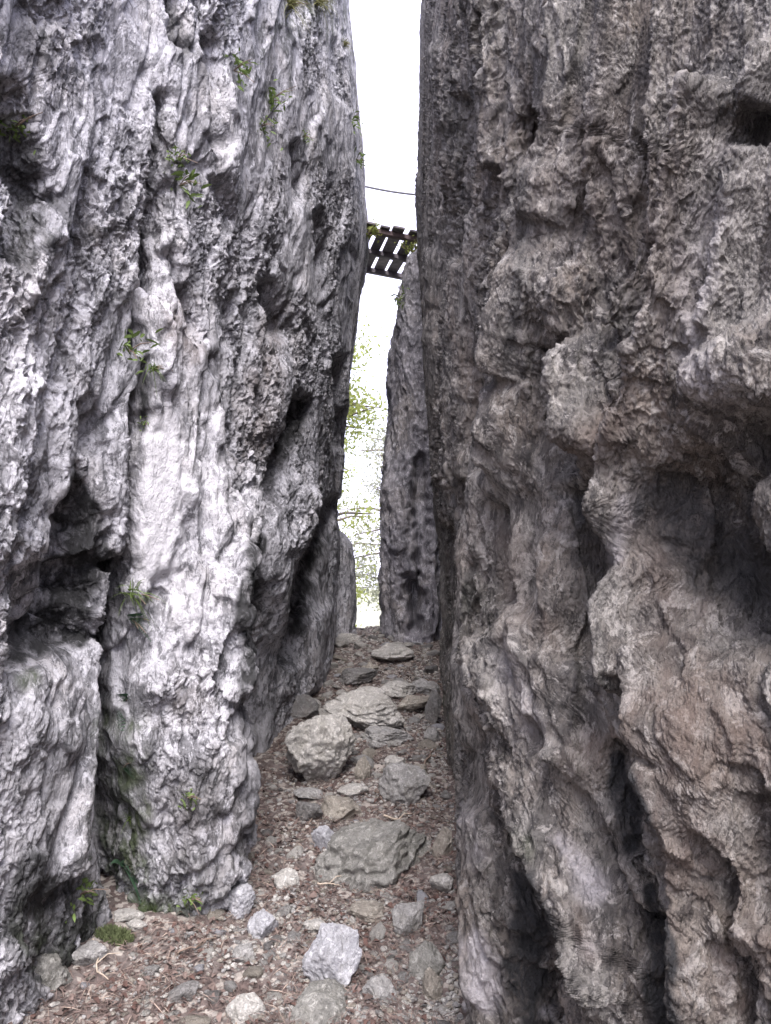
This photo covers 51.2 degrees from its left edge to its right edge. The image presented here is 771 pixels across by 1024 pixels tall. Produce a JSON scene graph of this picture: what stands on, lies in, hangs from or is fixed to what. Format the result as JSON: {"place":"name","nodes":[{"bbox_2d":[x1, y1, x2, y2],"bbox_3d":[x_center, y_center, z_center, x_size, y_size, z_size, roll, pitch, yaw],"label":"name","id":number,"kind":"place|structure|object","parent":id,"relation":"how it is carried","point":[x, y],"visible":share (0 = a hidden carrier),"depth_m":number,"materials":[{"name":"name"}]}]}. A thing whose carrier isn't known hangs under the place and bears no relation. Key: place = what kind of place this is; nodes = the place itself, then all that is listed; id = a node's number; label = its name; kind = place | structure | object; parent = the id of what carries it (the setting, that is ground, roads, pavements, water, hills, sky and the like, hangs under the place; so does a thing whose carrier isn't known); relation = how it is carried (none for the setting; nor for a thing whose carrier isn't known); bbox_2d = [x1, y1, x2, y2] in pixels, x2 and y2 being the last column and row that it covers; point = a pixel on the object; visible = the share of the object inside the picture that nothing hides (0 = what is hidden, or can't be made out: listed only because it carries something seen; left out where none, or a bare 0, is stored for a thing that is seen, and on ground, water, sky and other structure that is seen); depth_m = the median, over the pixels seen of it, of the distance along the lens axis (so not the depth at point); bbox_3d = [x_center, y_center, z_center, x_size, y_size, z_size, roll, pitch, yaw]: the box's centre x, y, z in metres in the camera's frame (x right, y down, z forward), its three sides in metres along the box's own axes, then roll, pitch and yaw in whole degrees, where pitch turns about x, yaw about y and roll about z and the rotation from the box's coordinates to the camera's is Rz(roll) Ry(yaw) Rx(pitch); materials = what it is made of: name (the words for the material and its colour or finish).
{"place":"outdoors","nodes":[
{"label":"outdoors","id":0,"kind":"place"},
{"bbox_2d":[8,588,466,1023],"bbox_3d":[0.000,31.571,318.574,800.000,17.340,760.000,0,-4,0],"label":"ground","id":1,"kind":"structure","parent":0,"point":[365,618],"depth_m":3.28,"materials":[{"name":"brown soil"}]},
{"bbox_2d":[35,953,72,992],"bbox_3d":[-1.170,1.595,2.781,0.164,0.163,0.141,0,-4,0],"label":"stone","id":2,"kind":"object","parent":1,"relation":"on","point":[52,971],"visible":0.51,"depth_m":2.74,"materials":[{"name":"stone"}]},
{"bbox_2d":[72,940,107,965],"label":"stone","id":3,"kind":"object","parent":1,"relation":"on","point":[91,951],"visible":0.97,"depth_m":2.88,"materials":[{"name":"stone"}]},
{"bbox_2d":[92,938,117,979],"bbox_3d":[-1.000,1.600,2.890,0.085,0.060,0.214,2,-4,-27],"label":"twig","id":4,"kind":"object","parent":1,"relation":"on","point":[97,961],"visible":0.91,"depth_m":2.87,"materials":[{"name":"brown wood"}]},
{"bbox_2d":[94,923,135,945],"bbox_3d":[-1.027,1.594,3.043,0.162,0.066,0.103,0,-4,0],"label":"moss cushion","id":5,"kind":"object","parent":1,"relation":"on","point":[113,932],"visible":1,"depth_m":3.02,"materials":[{"name":"plant"}]},
{"bbox_2d":[114,908,144,921],"bbox_3d":[-1.027,1.603,3.207,0.123,0.040,0.100,2,-4,-26],"label":"stone slab","id":6,"kind":"object","parent":1,"relation":"on","point":[124,914],"depth_m":3.18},
{"bbox_2d":[126,918,147,931],"bbox_3d":[-0.970,1.607,3.128,0.079,0.038,0.059,-3,-5,32],"label":"stone slab","id":7,"kind":"object","parent":1,"relation":"on","point":[136,924],"depth_m":3.11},
{"bbox_2d":[140,935,152,945],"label":"stone","id":8,"kind":"object","parent":1,"relation":"on","point":[145,941],"visible":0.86,"depth_m":3.05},
{"bbox_2d":[140,964,159,975],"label":"stone","id":9,"kind":"object","parent":1,"relation":"on","point":[153,967],"visible":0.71,"depth_m":2.86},
{"bbox_2d":[167,980,198,1003],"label":"stone","id":10,"kind":"object","parent":1,"relation":"on","point":[180,991],"visible":0.94,"depth_m":2.74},
{"bbox_2d":[0,0,368,1023],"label":"rock cliff","id":11,"kind":"structure","parent":1,"relation":"on","point":[204,504],"depth_m":3.31,"materials":[{"name":"stone"}]},
{"bbox_2d":[0,112,42,154],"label":"wall plant","id":12,"kind":"object","parent":11,"relation":"attached to","point":[22,128],"depth_m":2.67,"materials":[{"name":"green plant"}]},
{"bbox_2d":[65,877,108,922],"bbox_3d":[-1.081,1.385,2.881,0.133,0.160,0.172,2,-5,-32],"label":"wall plant","id":13,"kind":"object","parent":11,"relation":"attached to","point":[86,890],"depth_m":2.89,"materials":[{"name":"green plant"}]},
{"bbox_2d":[117,693,130,730],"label":"fern","id":14,"kind":"object","parent":11,"relation":"on","point":[123,697],"visible":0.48,"depth_m":3.28,"materials":[{"name":"green plant"}]},
{"bbox_2d":[109,859,140,902],"bbox_3d":[-1.062,1.518,3.328,0.145,0.162,0.106,0,-4,0],"label":"fern","id":15,"kind":"object","parent":11,"relation":"on","point":[121,863],"visible":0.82,"depth_m":3.31,"materials":[{"name":"green plant"}]},
{"bbox_2d":[109,579,167,630],"bbox_3d":[-1.009,0.369,3.222,0.188,0.215,0.218,-4,-5,41],"label":"grass tuft","id":16,"kind":"object","parent":11,"relation":"attached to","point":[131,594],"visible":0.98,"depth_m":3.24,"materials":[{"name":"green plant"}]},
{"bbox_2d":[127,613,150,641],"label":"fern","id":17,"kind":"object","parent":11,"relation":"on","point":[135,619],"visible":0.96,"depth_m":3.26,"materials":[{"name":"green plant"}]},
{"bbox_2d":[117,328,163,374],"bbox_3d":[-0.993,-0.651,3.240,0.159,0.180,0.198,4,-5,-42],"label":"wall plant","id":18,"kind":"object","parent":11,"relation":"attached to","point":[126,344],"depth_m":3.24,"materials":[{"name":"green plant"}]},
{"bbox_2d":[143,362,172,394],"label":"grass tuft","id":19,"kind":"object","parent":11,"relation":"attached to","point":[154,367],"visible":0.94,"depth_m":3.26,"materials":[{"name":"green plant"}]},
{"bbox_2d":[164,145,196,175],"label":"wall plant","id":20,"kind":"object","parent":11,"relation":"attached to","point":[180,155],"depth_m":3.44,"materials":[{"name":"green plant"}]},
{"bbox_2d":[163,157,211,208],"bbox_3d":[-0.894,-1.419,3.523,0.200,0.231,0.216,-2,-5,30],"label":"wall plant","id":21,"kind":"object","parent":11,"relation":"attached to","point":[192,175],"depth_m":3.52,"materials":[{"name":"green plant"}]},
{"bbox_2d":[175,788,200,810],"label":"wall plant","id":22,"kind":"object","parent":11,"relation":"attached to","point":[189,794],"depth_m":3.12,"materials":[{"name":"green plant"}]},
{"bbox_2d":[176,888,202,913],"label":"wall plant","id":23,"kind":"object","parent":11,"relation":"attached to","point":[192,899],"depth_m":3.19,"materials":[{"name":"green plant"}]},
{"bbox_2d":[223,45,257,91],"bbox_3d":[-0.727,-2.196,3.990,0.229,0.264,0.230,1,-4,-12],"label":"wall plant","id":24,"kind":"object","parent":11,"relation":"attached to","point":[247,71],"depth_m":4.01,"materials":[{"name":"green plant"}]},
{"bbox_2d":[257,115,282,150],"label":"wall plant","id":25,"kind":"object","parent":11,"relation":"attached to","point":[263,128],"depth_m":4.59,"materials":[{"name":"green plant"}]},
{"bbox_2d":[268,79,295,120],"bbox_3d":[-0.667,-2.426,4.785,0.329,0.251,0.173,-2,-5,29],"label":"wall plant","id":26,"kind":"object","parent":11,"relation":"attached to","point":[272,96],"depth_m":4.78,"materials":[{"name":"green plant"}]},
{"bbox_2d":[283,0,313,35],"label":"grass tuft","id":27,"kind":"object","parent":11,"relation":"attached to","point":[292,4],"visible":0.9,"depth_m":5.21,"materials":[{"name":"green plant"}]},
{"bbox_2d":[314,0,339,30],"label":"grass tuft","id":28,"kind":"object","parent":11,"relation":"attached to","point":[319,3],"visible":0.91,"depth_m":6.19,"materials":[{"name":"green plant"}]},
{"bbox_2d":[352,107,365,134],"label":"wall plant","id":29,"kind":"object","parent":11,"relation":"attached to","point":[354,119],"depth_m":7.86,"materials":[{"name":"green plant"}]},
{"bbox_2d":[355,148,373,168],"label":"wall plant","id":30,"kind":"object","parent":11,"relation":"attached to","point":[359,161],"depth_m":8.00,"materials":[{"name":"green plant"}]},
{"bbox_2d":[365,185,414,195],"bbox_3d":[0.038,-4.044,10.057,1.129,0.221,0.028,0,-4,0],"label":"handrail cable","id":31,"kind":"object","parent":11,"relation":"attached to","point":[390,191],"visible":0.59,"depth_m":10.04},
{"bbox_2d":[176,1013,210,1023],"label":"stone","id":32,"kind":"object","parent":1,"relation":"on","point":[196,1019],"visible":0.99,"depth_m":2.62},
{"bbox_2d":[176,937,215,954],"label":"twig","id":33,"kind":"object","parent":1,"relation":"on","point":[189,947],"visible":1,"depth_m":3.00,"materials":[{"name":"wood"}]},
{"bbox_2d":[191,964,203,972],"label":"stone","id":34,"kind":"object","parent":1,"relation":"on","point":[198,967],"visible":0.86,"depth_m":2.90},
{"bbox_2d":[197,947,213,962],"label":"stone","id":35,"kind":"object","parent":1,"relation":"on","point":[209,951],"visible":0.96,"depth_m":2.98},
{"bbox_2d":[204,990,220,1003],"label":"stone","id":36,"kind":"object","parent":1,"relation":"on","point":[216,992],"visible":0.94,"depth_m":2.76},
{"bbox_2d":[207,909,224,919],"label":"stone","id":37,"kind":"object","parent":1,"relation":"on","point":[216,913],"visible":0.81,"depth_m":3.25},
{"bbox_2d":[223,980,236,991],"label":"stone","id":38,"kind":"object","parent":1,"relation":"on","point":[231,986],"visible":0.97,"depth_m":2.85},
{"bbox_2d":[227,883,255,919],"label":"stone","id":39,"kind":"object","parent":1,"relation":"on","point":[242,897],"visible":0.86,"depth_m":3.29,"materials":[{"name":"stone"}]},
{"bbox_2d":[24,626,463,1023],"bbox_3d":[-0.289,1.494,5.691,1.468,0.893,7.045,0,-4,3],"label":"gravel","id":40,"kind":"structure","parent":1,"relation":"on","point":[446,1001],"depth_m":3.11,"materials":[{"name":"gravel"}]},
{"bbox_2d":[232,942,255,962],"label":"stone","id":41,"kind":"object","parent":1,"relation":"on","point":[245,951],"visible":0.84,"depth_m":3.00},
{"bbox_2d":[225,992,266,1023],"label":"stone","id":42,"kind":"object","parent":1,"relation":"on","point":[240,1008],"visible":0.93,"depth_m":2.67,"materials":[{"name":"stone"}]},
{"bbox_2d":[242,966,262,978],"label":"stone","id":43,"kind":"object","parent":1,"relation":"on","point":[254,971],"visible":0.9,"depth_m":2.91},
{"bbox_2d":[247,908,278,938],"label":"stone","id":44,"kind":"object","parent":1,"relation":"on","point":[263,922],"visible":0.88,"depth_m":3.15,"materials":[{"name":"stone"}]},
{"bbox_2d":[263,941,273,950],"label":"stone","id":45,"kind":"object","parent":1,"relation":"on","point":[267,946],"visible":0.79,"depth_m":3.05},
{"bbox_2d":[265,835,276,845],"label":"stone","id":46,"kind":"object","parent":1,"relation":"on","point":[272,840],"visible":0.81,"depth_m":3.91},
{"bbox_2d":[263,991,282,1002],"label":"stone","id":47,"kind":"object","parent":1,"relation":"on","point":[276,994],"visible":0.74,"depth_m":2.79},
{"bbox_2d":[276,905,291,915],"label":"stone","id":48,"kind":"object","parent":1,"relation":"on","point":[286,910],"visible":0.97,"depth_m":3.30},
{"bbox_2d":[270,868,299,890],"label":"stone","id":49,"kind":"object","parent":1,"relation":"on","point":[285,877],"visible":0.79,"depth_m":3.53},
{"bbox_2d":[287,931,301,941],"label":"stone","id":50,"kind":"object","parent":1,"relation":"on","point":[292,934],"visible":0.71,"depth_m":3.14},
{"bbox_2d":[286,845,303,858],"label":"stone","id":51,"kind":"object","parent":1,"relation":"on","point":[294,851],"visible":0.96,"depth_m":3.79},
{"bbox_2d":[289,694,318,719],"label":"stone","id":52,"kind":"object","parent":1,"relation":"on","point":[306,706],"visible":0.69,"depth_m":5.73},
{"bbox_2d":[293,787,322,799],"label":"stone","id":53,"kind":"object","parent":1,"relation":"on","point":[306,792],"visible":0.98,"depth_m":4.42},
{"bbox_2d":[296,801,323,820],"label":"stone","id":54,"kind":"object","parent":1,"relation":"on","point":[307,811],"visible":0.92,"depth_m":4.12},
{"bbox_2d":[303,918,324,931],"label":"stone","id":55,"kind":"object","parent":1,"relation":"on","point":[312,924],"visible":0.77,"depth_m":3.18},
{"bbox_2d":[284,713,354,780],"bbox_3d":[-0.387,1.399,4.752,0.419,0.434,0.371,0,-4,0],"label":"boulder","id":56,"kind":"object","parent":1,"relation":"on","point":[321,746],"visible":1,"depth_m":4.62,"materials":[{"name":"stone"}]},
{"bbox_2d":[290,978,350,1023],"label":"stone","id":57,"kind":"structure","parent":1,"relation":"on","point":[323,1001],"depth_m":2.67,"materials":[{"name":"stone"}]},
{"bbox_2d":[311,825,333,850],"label":"stone","id":58,"kind":"object","parent":1,"relation":"on","point":[321,837],"visible":0.59,"depth_m":3.84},
{"bbox_2d":[302,922,361,986],"bbox_3d":[-0.189,1.596,2.879,0.201,0.241,0.126,2,-4,-21],"label":"stone","id":59,"kind":"object","parent":1,"relation":"on","point":[334,951],"visible":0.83,"depth_m":2.86,"materials":[{"name":"stone"}]},
{"bbox_2d":[321,795,361,821],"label":"stone","id":60,"kind":"object","parent":1,"relation":"on","point":[338,807],"visible":0.66,"depth_m":4.23,"materials":[{"name":"stone"}]},
{"bbox_2d":[335,636,348,647],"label":"stone","id":61,"kind":"object","parent":1,"relation":"on","point":[340,641],"visible":0.77,"depth_m":8.05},
{"bbox_2d":[336,531,356,636],"bbox_3d":[-0.562,0.891,8.698,0.507,1.436,0.645,0,-4,0],"label":"rock stub","id":62,"kind":"object","parent":1,"relation":"on","point":[346,603],"visible":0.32,"depth_m":8.50,"materials":[{"name":"stone"}]},
{"bbox_2d":[338,633,361,641],"bbox_3d":[-0.372,1.317,8.369,0.248,0.118,0.273,0,-4,0],"label":"stone slab","id":63,"kind":"object","parent":1,"relation":"on","point":[352,636],"depth_m":8.31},
{"bbox_2d":[337,783,368,795],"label":"stone","id":64,"kind":"object","parent":1,"relation":"on","point":[352,789],"visible":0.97,"depth_m":4.43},
{"bbox_2d":[338,667,377,685],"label":"stone","id":65,"kind":"object","parent":1,"relation":"on","point":[355,676],"visible":0.97,"depth_m":6.60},
{"bbox_2d":[338,457,380,626],"bbox_3d":[-1.509,2.041,20.757,3.751,8.072,4.106,0,-4,0],"label":"tree","id":66,"kind":"object","parent":1,"relation":"on","point":[359,592],"visible":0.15,"depth_m":21.31,"materials":[{"name":"green plant"}]},
{"bbox_2d":[353,641,369,649],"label":"stone","id":67,"kind":"object","parent":1,"relation":"on","point":[358,645],"visible":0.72,"depth_m":7.91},
{"bbox_2d":[337,420,386,615],"bbox_3d":[0.310,1.967,29.884,5.361,11.762,5.628,2,-5,-28],"label":"tree","id":68,"kind":"object","parent":1,"relation":"on","point":[377,439],"visible":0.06,"depth_m":30.36,"materials":[{"name":"green plant"}]},
{"bbox_2d":[337,314,387,541],"bbox_3d":[-1.435,0.386,14.382,3.413,7.841,4.045,0,-4,0],"label":"tree","id":69,"kind":"object","parent":1,"relation":"on","point":[352,409],"visible":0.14,"depth_m":14.27,"materials":[{"name":"green plant"}]},
{"bbox_2d":[354,756,370,780],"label":"stone","id":70,"kind":"object","parent":1,"relation":"on","point":[362,769],"visible":0.94,"depth_m":4.66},
{"bbox_2d":[323,686,404,729],"bbox_3d":[-0.121,1.386,5.617,0.547,0.311,0.448,-1,-4,16],"label":"boulder","id":71,"kind":"object","parent":1,"relation":"on","point":[364,707],"visible":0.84,"depth_m":5.50,"materials":[{"name":"stone"}]},
{"bbox_2d":[341,411,387,614],"bbox_3d":[0.687,1.383,18.073,3.238,7.971,3.255,3,-5,-33],"label":"tree","id":72,"kind":"object","parent":1,"relation":"on","point":[376,592],"visible":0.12,"depth_m":18.19,"materials":[{"name":"green plant"}]},
{"bbox_2d":[354,754,374,768],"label":"stone","id":73,"kind":"object","parent":1,"relation":"on","point":[357,758],"visible":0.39,"depth_m":4.82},
{"bbox_2d":[347,900,384,925],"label":"stone","id":74,"kind":"object","parent":1,"relation":"on","point":[367,911],"visible":0.91,"depth_m":3.24,"materials":[{"name":"stone"}]},
{"bbox_2d":[362,748,377,758],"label":"stone","id":75,"kind":"object","parent":1,"relation":"on","point":[369,752],"visible":0.53,"depth_m":4.98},
{"bbox_2d":[309,818,431,892],"bbox_3d":[-0.077,1.654,3.773,0.551,0.422,0.558,-3,-5,35],"label":"rock outcrop","id":76,"kind":"object","parent":1,"relation":"on","point":[364,856],"visible":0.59,"depth_m":3.61,"materials":[{"name":"stone"}]},
{"bbox_2d":[369,922,385,941],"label":"stone","id":77,"kind":"object","parent":1,"relation":"on","point":[378,930],"visible":0.94,"depth_m":3.12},
{"bbox_2d":[362,975,396,1003],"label":"stone","id":78,"kind":"object","parent":1,"relation":"on","point":[380,987],"visible":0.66,"depth_m":2.74,"materials":[{"name":"stone"}]},
{"bbox_2d":[359,726,413,748],"bbox_3d":[0.005,1.474,5.298,0.346,0.143,0.249,2,-5,-30],"label":"stone slab","id":79,"kind":"object","parent":1,"relation":"on","point":[375,737],"depth_m":5.20,"materials":[{"name":"stone"}]},
{"bbox_2d":[383,958,397,972],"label":"stone","id":80,"kind":"object","parent":1,"relation":"on","point":[388,965],"visible":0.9,"depth_m":2.94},
{"bbox_2d":[371,643,413,660],"bbox_3d":[0.102,1.337,7.527,0.408,0.214,0.457,-2,-5,27],"label":"stone slab","id":81,"kind":"object","parent":1,"relation":"on","point":[392,652],"depth_m":7.38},
{"bbox_2d":[384,755,405,765],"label":"stone","id":82,"kind":"object","parent":1,"relation":"on","point":[389,759],"visible":0.51,"depth_m":4.77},
{"bbox_2d":[380,680,416,697],"bbox_3d":[0.123,1.409,6.386,0.245,0.144,0.280,-2,-5,31],"label":"stone slab","id":83,"kind":"object","parent":1,"relation":"on","point":[399,689],"depth_m":6.30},
{"bbox_2d":[397,971,407,983],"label":"stone","id":84,"kind":"object","parent":1,"relation":"on","point":[402,975],"visible":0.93,"depth_m":2.88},
{"bbox_2d":[378,761,431,806],"bbox_3d":[0.104,1.501,4.422,0.262,0.245,0.238,2,-4,-25],"label":"stone","id":85,"kind":"object","parent":1,"relation":"on","point":[402,782],"visible":0.96,"depth_m":4.35,"materials":[{"name":"stone"}]},
{"bbox_2d":[399,938,410,950],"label":"stone","id":86,"kind":"object","parent":1,"relation":"on","point":[403,946],"visible":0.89,"depth_m":3.07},
{"bbox_2d":[391,900,423,935],"bbox_3d":[0.087,1.604,3.184,0.111,0.119,0.135,-4,-5,42],"label":"stone","id":87,"kind":"object","parent":1,"relation":"on","point":[407,918],"visible":1,"depth_m":3.15,"materials":[{"name":"stone"}]},
{"bbox_2d":[377,249,441,642],"bbox_3d":[0.437,-0.658,8.923,1.053,4.458,1.396,0,-4,0],"label":"rock fin","id":88,"kind":"object","parent":1,"relation":"on","point":[408,578],"visible":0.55,"depth_m":8.38,"materials":[{"name":"grey stone"}]},
{"bbox_2d":[366,221,416,279],"bbox_3d":[0.116,-2.983,9.334,2.015,0.088,1.335,8,-5,-10],"label":"footbridge","id":89,"kind":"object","parent":88,"relation":"on","point":[386,254],"visible":0.21,"depth_m":9.28,"materials":[{"name":"wood"}]},
{"bbox_2d":[366,218,381,242],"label":"bush","id":90,"kind":"object","parent":89,"relation":"on","point":[373,229],"visible":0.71,"depth_m":8.66,"materials":[{"name":"green plant"}]},
{"bbox_2d":[388,285,409,308],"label":"wall plant","id":91,"kind":"object","parent":88,"relation":"on","point":[397,298],"depth_m":8.51,"materials":[{"name":"green plant"}]},
{"bbox_2d":[394,235,416,253],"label":"bush","id":92,"kind":"object","parent":88,"relation":"on","point":[410,248],"visible":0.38,"depth_m":8.72,"materials":[{"name":"green plant"}]},
{"bbox_2d":[397,695,428,711],"bbox_3d":[0.208,1.445,6.033,0.259,0.142,0.192,0,-4,0],"label":"stone slab","id":93,"kind":"object","parent":1,"relation":"on","point":[409,703],"depth_m":5.98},
{"bbox_2d":[405,716,420,723],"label":"stone","id":94,"kind":"object","parent":1,"relation":"on","point":[414,719],"visible":0.96,"depth_m":5.69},
{"bbox_2d":[411,755,425,760],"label":"stone","id":95,"kind":"object","parent":1,"relation":"on","point":[415,757],"visible":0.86,"depth_m":4.89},
{"bbox_2d":[417,889,428,902],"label":"stone","id":96,"kind":"object","parent":1,"relation":"on","point":[421,894],"visible":0.58,"depth_m":3.37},
{"bbox_2d":[411,678,439,694],"bbox_3d":[0.287,1.416,6.445,0.228,0.160,0.309,2,-5,-29],"label":"stone slab","id":97,"kind":"object","parent":1,"relation":"on","point":[424,686],"depth_m":6.38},
{"bbox_2d":[409,940,444,979],"bbox_3d":[0.153,1.644,2.941,0.126,0.156,0.128,-1,-4,14],"label":"stone","id":98,"kind":"object","parent":1,"relation":"on","point":[424,955],"visible":0.77,"depth_m":2.90,"materials":[{"name":"stone"}]},
{"bbox_2d":[418,738,438,749],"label":"stone","id":99,"kind":"object","parent":1,"relation":"on","point":[428,743],"visible":0.77,"depth_m":5.20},
{"bbox_2d":[423,665,437,672],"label":"stone","id":100,"kind":"object","parent":1,"relation":"on","point":[431,669],"visible":0.92,"depth_m":6.97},
{"bbox_2d":[423,727,439,741],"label":"stone","id":101,"kind":"object","parent":1,"relation":"on","point":[432,733],"visible":0.69,"depth_m":5.34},
{"bbox_2d":[422,967,441,1000],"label":"stone","id":102,"kind":"object","parent":1,"relation":"on","point":[431,985],"visible":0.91,"depth_m":2.80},
{"bbox_2d":[424,689,441,723],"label":"stone","id":103,"kind":"object","parent":1,"relation":"on","point":[433,708],"visible":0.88,"depth_m":5.74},
{"bbox_2d":[429,873,452,892],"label":"stone","id":104,"kind":"object","parent":1,"relation":"on","point":[441,882],"visible":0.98,"depth_m":3.38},
{"bbox_2d":[432,827,453,858],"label":"stone","id":105,"kind":"object","parent":1,"relation":"on","point":[442,845],"visible":0.84,"depth_m":3.69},
{"bbox_2d":[439,790,451,799],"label":"stone","id":106,"kind":"object","parent":1,"relation":"on","point":[445,794],"visible":0.88,"depth_m":4.41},
{"bbox_2d":[437,901,455,910],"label":"stone","id":107,"kind":"object","parent":1,"relation":"on","point":[449,905],"visible":0.71,"depth_m":3.27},
{"bbox_2d":[445,931,457,943],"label":"stone","id":108,"kind":"object","parent":1,"relation":"on","point":[452,938],"visible":0.73,"depth_m":3.07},
{"bbox_2d":[415,0,770,1023],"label":"rock cliff","id":109,"kind":"structure","parent":1,"relation":"on","point":[593,210],"depth_m":1.65,"materials":[{"name":"grey stone"}]},
{"bbox_2d":[337,0,420,588],"label":"sky","id":110,"kind":"structure","parent":0,"point":[385,33],"materials":[{"name":"white"}]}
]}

